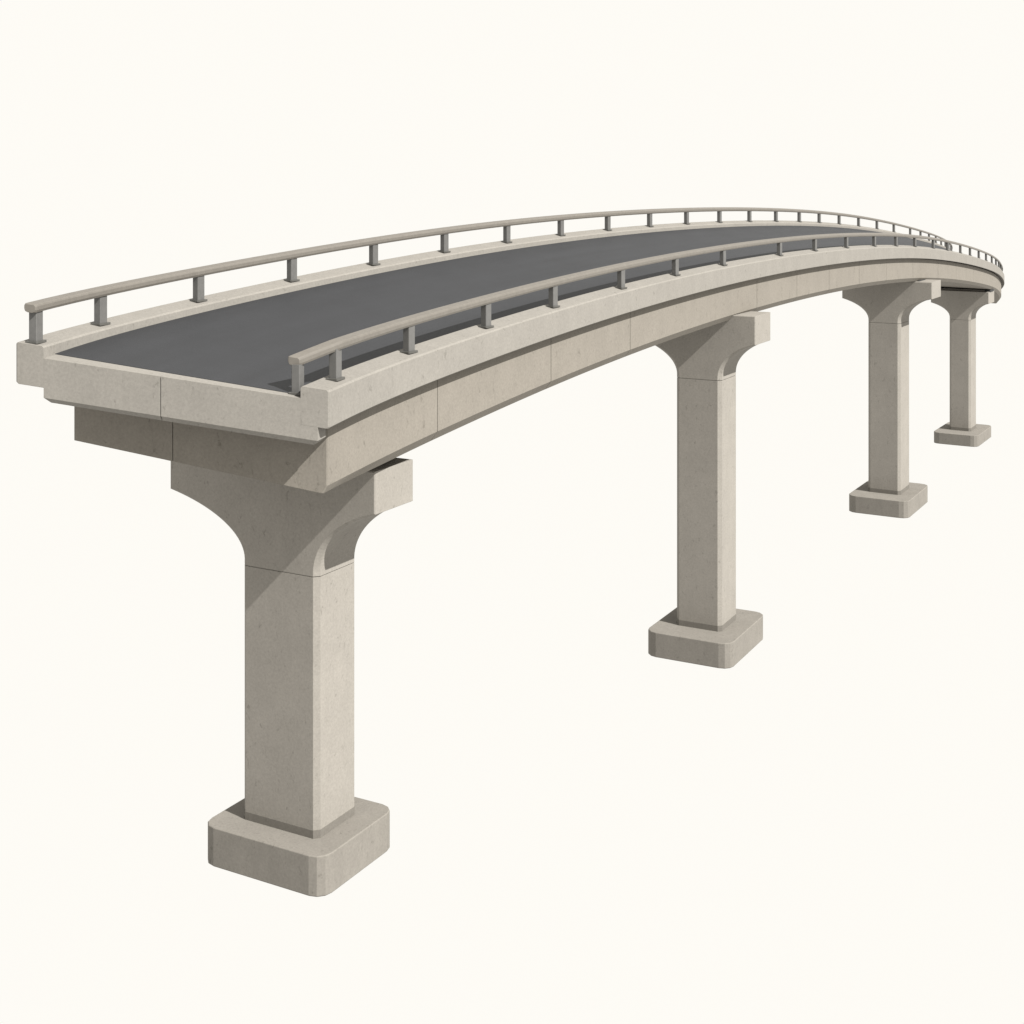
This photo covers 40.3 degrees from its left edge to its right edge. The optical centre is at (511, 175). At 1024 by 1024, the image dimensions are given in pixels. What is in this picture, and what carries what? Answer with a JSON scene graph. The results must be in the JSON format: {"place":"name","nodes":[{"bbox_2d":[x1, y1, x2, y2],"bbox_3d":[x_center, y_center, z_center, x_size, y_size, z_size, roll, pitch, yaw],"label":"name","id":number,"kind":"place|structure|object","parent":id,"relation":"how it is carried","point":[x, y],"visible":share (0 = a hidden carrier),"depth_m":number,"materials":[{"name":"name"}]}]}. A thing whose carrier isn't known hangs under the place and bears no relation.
{"place":"outdoors","nodes":[
{"label":"outdoors","id":0,"kind":"place"},
{"bbox_2d":[171,458,412,896],"bbox_3d":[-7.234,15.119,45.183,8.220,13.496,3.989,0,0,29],"label":"bridge pier","id":1,"kind":"structure","parent":0,"point":[300,818],"depth_m":43.93,"materials":[{"name":"concrete"}]},
{"bbox_2d":[16,220,1003,492],"bbox_3d":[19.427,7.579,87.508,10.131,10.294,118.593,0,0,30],"label":"bridge deck","id":2,"kind":"structure","parent":1,"relation":"on","point":[202,384],"depth_m":45.77,"materials":[{"name":"concrete"}]},
{"bbox_2d":[24,207,952,343],"bbox_3d":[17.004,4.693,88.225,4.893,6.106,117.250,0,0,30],"label":"guard rail","id":3,"kind":"object","parent":2,"relation":"on","point":[37,308],"visible":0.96,"depth_m":50.07,"materials":[{"name":"grey metal"}]},
{"bbox_2d":[288,233,1002,394],"bbox_3d":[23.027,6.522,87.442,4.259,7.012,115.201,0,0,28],"label":"guard rail","id":4,"kind":"object","parent":2,"relation":"on","point":[333,348],"visible":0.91,"depth_m":46.91,"materials":[{"name":"grey metal"}]},
{"bbox_2d":[0,0,1023,1023],"label":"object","id":5,"kind":"structure","parent":0,"point":[825,825],"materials":[{"name":"beige concrete"}]},
{"bbox_2d":[648,311,769,668],"bbox_3d":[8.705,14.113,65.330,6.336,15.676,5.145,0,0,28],"label":"bridge pier","id":6,"kind":"structure","parent":0,"point":[705,622],"depth_m":64.07,"materials":[{"name":"concrete"}]},
{"bbox_2d":[842,279,940,517],"bbox_3d":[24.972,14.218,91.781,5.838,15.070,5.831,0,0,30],"label":"bridge pier","id":7,"kind":"structure","parent":0,"point":[887,489],"depth_m":90.72,"materials":[{"name":"concrete"}]},
{"bbox_2d":[931,287,993,446],"bbox_3d":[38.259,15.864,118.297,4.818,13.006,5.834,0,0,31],"label":"bridge pier","id":8,"kind":"structure","parent":0,"point":[961,306],"depth_m":117.32,"materials":[{"name":"concrete"}]}
]}

